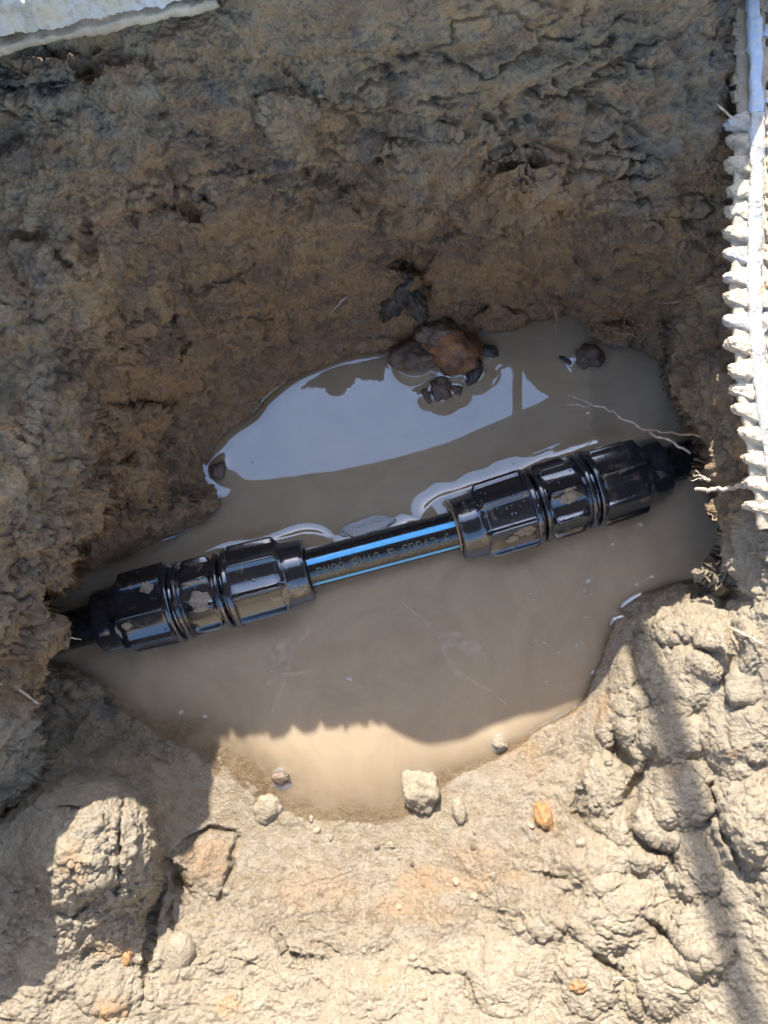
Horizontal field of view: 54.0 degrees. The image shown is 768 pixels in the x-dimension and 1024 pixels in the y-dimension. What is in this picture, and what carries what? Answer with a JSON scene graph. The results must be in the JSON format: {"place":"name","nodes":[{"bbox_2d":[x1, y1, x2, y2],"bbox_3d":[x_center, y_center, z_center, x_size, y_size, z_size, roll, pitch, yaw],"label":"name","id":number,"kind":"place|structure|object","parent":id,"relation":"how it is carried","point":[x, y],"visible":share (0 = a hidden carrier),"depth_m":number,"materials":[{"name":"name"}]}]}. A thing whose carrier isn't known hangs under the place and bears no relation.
{"place":"outdoors","nodes":[
{"label":"outdoors","id":0,"kind":"place"},
{"bbox_2d":[0,0,767,1023],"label":"ground","id":1,"kind":"structure","parent":0,"point":[210,220],"depth_m":0.41,"materials":[{"name":"soil"}]},
{"bbox_2d":[0,683,38,704],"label":"straw","id":2,"kind":"object","parent":1,"relation":"on","point":[28,696],"visible":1,"depth_m":0.41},
{"bbox_2d":[0,0,218,56],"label":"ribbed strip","id":3,"kind":"object","parent":1,"relation":"on","point":[36,22],"visible":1,"depth_m":0.30,"materials":[{"name":"white plastic"}]},
{"bbox_2d":[122,948,133,965],"bbox_3d":[-0.143,0.247,0.419,0.008,0.008,0.010,0,82,0],"label":"clay nodule","id":4,"kind":"object","parent":1,"relation":"on","point":[127,955],"visible":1,"depth_m":0.42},
{"bbox_2d":[136,956,142,963],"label":"pebble","id":5,"kind":"object","parent":1,"relation":"on","point":[139,960],"visible":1,"depth_m":0.42,"materials":[{"name":"grey stone"}]},
{"bbox_2d":[148,994,153,1001],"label":"pebble","id":6,"kind":"object","parent":1,"relation":"on","point":[151,997],"visible":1,"depth_m":0.41,"materials":[{"name":"grey stone"}]},
{"bbox_2d":[163,931,194,970],"bbox_3d":[-0.118,0.253,0.431,0.020,0.016,0.024,0,82,0],"label":"stone","id":7,"kind":"object","parent":1,"relation":"on","point":[179,950],"visible":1,"depth_m":0.43,"materials":[{"name":"stone"}]},
{"bbox_2d":[210,462,226,479],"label":"stone","id":8,"kind":"object","parent":1,"relation":"on","point":[218,470],"visible":1,"depth_m":0.51,"materials":[{"name":"brown stone"}]},
{"bbox_2d":[232,991,237,1000],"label":"pebble","id":9,"kind":"object","parent":1,"relation":"on","point":[235,996],"visible":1,"depth_m":0.42,"materials":[{"name":"stone"}]},
{"bbox_2d":[252,793,282,824],"bbox_3d":[-0.074,0.189,0.478,0.020,0.014,0.021,0,82,0],"label":"stone","id":10,"kind":"object","parent":1,"relation":"on","point":[267,809],"visible":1,"depth_m":0.47,"materials":[{"name":"stone"}]},
{"bbox_2d":[271,771,291,785],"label":"stone","id":11,"kind":"object","parent":1,"relation":"on","point":[280,778],"visible":1,"depth_m":0.48,"materials":[{"name":"brown stone"}]},
{"bbox_2d":[309,814,313,822],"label":"pebble","id":12,"kind":"object","parent":1,"relation":"on","point":[311,818],"visible":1,"depth_m":0.47,"materials":[{"name":"grey stone"}]},
{"bbox_2d":[314,827,320,834],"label":"pebble","id":13,"kind":"object","parent":1,"relation":"on","point":[317,830],"visible":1,"depth_m":0.47,"materials":[{"name":"beige stone"}]},
{"bbox_2d":[329,296,346,315],"bbox_3d":[-0.029,-0.129,0.471,0.012,0.009,0.010,0,82,0],"label":"root fibre","id":14,"kind":"object","parent":1,"relation":"on","point":[345,297],"visible":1,"depth_m":0.47,"materials":[{"name":"beige plant"}]},
{"bbox_2d":[51,317,719,793],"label":"water","id":15,"kind":"structure","parent":1,"relation":"on","point":[435,663],"depth_m":0.50,"materials":[{"name":"brown liquid"}]},
{"bbox_2d":[339,515,396,536],"bbox_3d":[-0.011,0.010,0.502,0.040,0.003,0.013,-20,82,-3],"label":"foam patch","id":16,"kind":"object","parent":15,"relation":"on","point":[369,524],"visible":1,"depth_m":0.50,"materials":[{"name":"grey liquid"}]},
{"bbox_2d":[57,438,698,653],"bbox_3d":[-0.002,0.023,0.499,0.499,0.056,0.056,-15,82,-2],"label":"water pipe","id":17,"kind":"object","parent":15,"relation":"on","point":[160,604],"visible":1,"depth_m":0.48,"materials":[{"name":"black plastic"}]},
{"bbox_2d":[388,338,435,370],"bbox_3d":[0.023,-0.109,0.518,0.040,0.023,0.026,0,82,0],"label":"clay lump","id":18,"kind":"object","parent":15,"relation":"on","point":[412,354],"visible":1,"depth_m":0.51,"materials":[{"name":"grey soil"}]},
{"bbox_2d":[421,327,483,375],"bbox_3d":[0.045,-0.111,0.516,0.046,0.032,0.034,31,83,4],"label":"clay lump","id":19,"kind":"object","parent":15,"relation":"on","point":[457,351],"visible":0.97,"depth_m":0.51,"materials":[{"name":"brown soil"}]},
{"bbox_2d":[554,306,557,334],"bbox_3d":[0.116,-0.130,0.510,0.007,0.026,0.011,0,82,0],"label":"rootlet","id":20,"kind":"object","parent":15,"relation":"on","point":[556,317],"visible":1,"depth_m":0.50,"materials":[{"name":"plant"}]},
{"bbox_2d":[567,394,700,453],"bbox_3d":[0.156,-0.059,0.472,0.083,0.039,0.010,26,83,4],"label":"forked twig","id":21,"kind":"object","parent":15,"relation":"on","point":[673,441],"visible":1,"depth_m":0.48,"materials":[{"name":"brown wood"}]},
{"bbox_2d":[387,841,395,848],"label":"pebble","id":22,"kind":"object","parent":1,"relation":"on","point":[390,845],"visible":1,"depth_m":0.47,"materials":[{"name":"stone"}]},
{"bbox_2d":[379,277,413,322],"bbox_3d":[0.008,-0.138,0.484,0.017,0.049,0.015,3,67,-18],"label":"slate piece","id":23,"kind":"object","parent":1,"relation":"on","point":[394,305],"visible":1,"depth_m":0.48,"materials":[{"name":"grey stone"}]},
{"bbox_2d":[395,904,403,910],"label":"pebble","id":24,"kind":"object","parent":1,"relation":"on","point":[399,907],"visible":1,"depth_m":0.45,"materials":[{"name":"beige stone"}]},
{"bbox_2d":[408,953,416,961],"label":"pebble","id":25,"kind":"object","parent":1,"relation":"on","point":[412,957],"visible":1,"depth_m":0.43,"materials":[{"name":"grey stone"}]},
{"bbox_2d":[405,289,428,325],"bbox_3d":[0.020,-0.133,0.486,0.014,0.042,0.013,-3,66,24],"label":"slate piece","id":26,"kind":"object","parent":1,"relation":"on","point":[416,306],"visible":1,"depth_m":0.48,"materials":[{"name":"grey stone"}]},
{"bbox_2d":[401,768,440,814],"bbox_3d":[0.024,0.177,0.479,0.026,0.023,0.031,0,82,0],"label":"stone","id":27,"kind":"object","parent":1,"relation":"on","point":[421,792],"visible":1,"depth_m":0.47,"materials":[{"name":"stone"}]},
{"bbox_2d":[420,991,426,1000],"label":"pebble","id":28,"kind":"object","parent":1,"relation":"on","point":[423,996],"visible":1,"depth_m":0.42,"materials":[{"name":"beige stone"}]},
{"bbox_2d":[421,388,431,403],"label":"stone","id":29,"kind":"object","parent":1,"relation":"on","point":[426,394],"visible":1,"depth_m":0.51,"materials":[{"name":"brown stone"}]},
{"bbox_2d":[413,317,459,346],"bbox_3d":[0.036,-0.121,0.510,0.033,0.019,0.021,0,82,0],"label":"clay lump","id":30,"kind":"object","parent":1,"relation":"on","point":[430,333],"visible":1,"depth_m":0.50,"materials":[{"name":"grey soil"}]},
{"bbox_2d":[430,376,451,401],"bbox_3d":[0.039,-0.084,0.516,0.018,0.013,0.018,0,82,0],"label":"stone","id":31,"kind":"object","parent":1,"relation":"on","point":[441,388],"visible":1,"depth_m":0.51,"materials":[{"name":"brown stone"}]},
{"bbox_2d":[451,877,458,885],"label":"pebble","id":32,"kind":"object","parent":1,"relation":"on","point":[455,881],"visible":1,"depth_m":0.45,"materials":[{"name":"beige stone"}]},
{"bbox_2d":[452,385,462,395],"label":"stone","id":33,"kind":"object","parent":1,"relation":"on","point":[457,389],"visible":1,"depth_m":0.51,"materials":[{"name":"brown stone"}]},
{"bbox_2d":[451,797,466,824],"bbox_3d":[0.046,0.186,0.468,0.010,0.010,0.017,0,82,0],"label":"stone","id":34,"kind":"object","parent":1,"relation":"on","point":[458,810],"visible":1,"depth_m":0.47,"materials":[{"name":"stone"}]},
{"bbox_2d":[463,990,470,997],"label":"pebble","id":35,"kind":"object","parent":1,"relation":"on","point":[465,993],"visible":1,"depth_m":0.41,"materials":[{"name":"beige stone"}]},
{"bbox_2d":[470,843,476,850],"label":"pebble","id":36,"kind":"object","parent":1,"relation":"on","point":[473,847],"visible":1,"depth_m":0.45,"materials":[{"name":"brown stone"}]},
{"bbox_2d":[470,892,477,900],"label":"pebble","id":37,"kind":"object","parent":1,"relation":"on","point":[473,896],"visible":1,"depth_m":0.44,"materials":[{"name":"beige stone"}]},
{"bbox_2d":[466,360,482,385],"bbox_3d":[0.062,-0.096,0.517,0.010,0.013,0.021,29,83,4],"label":"stone","id":38,"kind":"object","parent":1,"relation":"on","point":[473,376],"visible":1,"depth_m":0.51,"materials":[{"name":"grey stone"}]},
{"bbox_2d":[482,343,498,357],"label":"stone","id":39,"kind":"object","parent":1,"relation":"on","point":[492,351],"visible":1,"depth_m":0.52,"materials":[{"name":"grey stone"}]},
{"bbox_2d":[489,871,496,879],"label":"pebble","id":40,"kind":"object","parent":1,"relation":"on","point":[492,875],"visible":1,"depth_m":0.44,"materials":[{"name":"stone"}]},
{"bbox_2d":[492,737,507,750],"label":"stone","id":41,"kind":"object","parent":1,"relation":"on","point":[498,744],"visible":1,"depth_m":0.48,"materials":[{"name":"stone"}]},
{"bbox_2d":[511,883,517,889],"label":"pebble","id":42,"kind":"object","parent":1,"relation":"on","point":[514,886],"visible":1,"depth_m":0.43,"materials":[{"name":"stone"}]},
{"bbox_2d":[528,823,535,829],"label":"pebble","id":43,"kind":"object","parent":1,"relation":"on","point":[531,826],"visible":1,"depth_m":0.45,"materials":[{"name":"grey stone"}]},
{"bbox_2d":[537,775,542,782],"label":"pebble","id":44,"kind":"object","parent":1,"relation":"on","point":[539,779],"visible":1,"depth_m":0.47,"materials":[{"name":"stone"}]},
{"bbox_2d":[534,801,553,830],"bbox_3d":[0.096,0.184,0.454,0.012,0.012,0.019,0,82,0],"label":"clay nodule","id":45,"kind":"object","parent":1,"relation":"on","point":[543,817],"visible":1,"depth_m":0.45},
{"bbox_2d":[558,356,571,364],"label":"stone","id":46,"kind":"object","parent":1,"relation":"on","point":[566,360],"visible":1,"depth_m":0.52,"materials":[{"name":"grey stone"}]},
{"bbox_2d":[569,978,586,993],"bbox_3d":[0.102,0.250,0.397,0.009,0.006,0.008,0,82,0],"label":"clay nodule","id":47,"kind":"object","parent":1,"relation":"on","point":[576,986],"visible":1,"depth_m":0.40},
{"bbox_2d":[575,837,585,847],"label":"pebble","id":48,"kind":"object","parent":1,"relation":"on","point":[580,841],"visible":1,"depth_m":0.43,"materials":[{"name":"grey stone"}]},
{"bbox_2d":[579,967,588,977],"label":"pebble","id":49,"kind":"object","parent":1,"relation":"on","point":[583,971],"visible":1,"depth_m":0.40,"materials":[{"name":"grey stone"}]},
{"bbox_2d":[575,343,604,369],"bbox_3d":[0.141,-0.108,0.518,0.022,0.016,0.020,0,82,0],"label":"stone","id":50,"kind":"object","parent":1,"relation":"on","point":[588,355],"visible":1,"depth_m":0.51,"materials":[{"name":"grey stone"}]},
{"bbox_2d":[604,758,612,766],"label":"pebble","id":51,"kind":"object","parent":1,"relation":"on","point":[608,762],"visible":1,"depth_m":0.45,"materials":[{"name":"stone"}]},
{"bbox_2d":[612,977,625,981],"bbox_3d":[0.122,0.243,0.392,0.009,0.006,0.005,0,82,0],"label":"straw","id":52,"kind":"object","parent":1,"relation":"on","point":[615,978],"visible":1,"depth_m":0.39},
{"bbox_2d":[643,999,648,1006],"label":"pebble","id":53,"kind":"object","parent":1,"relation":"on","point":[646,1002],"visible":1,"depth_m":0.38,"materials":[{"name":"stone"}]},
{"bbox_2d":[654,298,685,303],"bbox_3d":[0.173,-0.127,0.456,0.018,0.007,0.003,0,82,0],"label":"root fibre","id":54,"kind":"object","parent":1,"relation":"on","point":[671,302],"visible":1,"depth_m":0.45,"materials":[{"name":"plant"}]},
{"bbox_2d":[707,512,719,520],"bbox_3d":[0.191,0.003,0.436,0.010,0.007,0.005,0,82,0],"label":"root fibre","id":55,"kind":"object","parent":1,"relation":"on","point":[718,517],"visible":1,"depth_m":0.43,"materials":[{"name":"beige plant"}]},
{"bbox_2d":[691,470,745,492],"bbox_3d":[0.183,-0.015,0.408,0.025,0.029,0.012,30,83,4],"label":"pale root","id":56,"kind":"object","parent":1,"relation":"attached to","point":[728,487],"visible":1,"depth_m":0.41,"materials":[{"name":"white plant"}]},
{"bbox_2d":[729,982,736,988],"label":"pebble","id":57,"kind":"object","parent":1,"relation":"on","point":[733,984],"visible":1,"depth_m":0.37,"materials":[{"name":"grey stone"}]},
{"bbox_2d":[724,667,762,707],"bbox_3d":[0.194,0.095,0.403,0.025,0.020,0.024,0,82,0],"label":"stone","id":58,"kind":"object","parent":1,"relation":"on","point":[742,689],"visible":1,"depth_m":0.40,"materials":[{"name":"stone"}]},
{"bbox_2d":[721,0,767,529],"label":"ribbed strip","id":59,"kind":"object","parent":1,"relation":"on","point":[745,254],"visible":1,"depth_m":0.38,"materials":[{"name":"white plastic"}]},
{"bbox_2d":[717,104,733,118],"bbox_3d":[0.175,-0.200,0.383,0.016,0.009,0.010,0,82,0],"label":"straw","id":60,"kind":"object","parent":59,"relation":"on","point":[725,111],"visible":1,"depth_m":0.38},
{"bbox_2d":[730,626,762,644],"bbox_3d":[0.192,0.065,0.399,0.008,0.021,0.009,0,82,0],"label":"straw","id":61,"kind":"object","parent":1,"relation":"on","point":[743,634],"visible":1,"depth_m":0.40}
]}

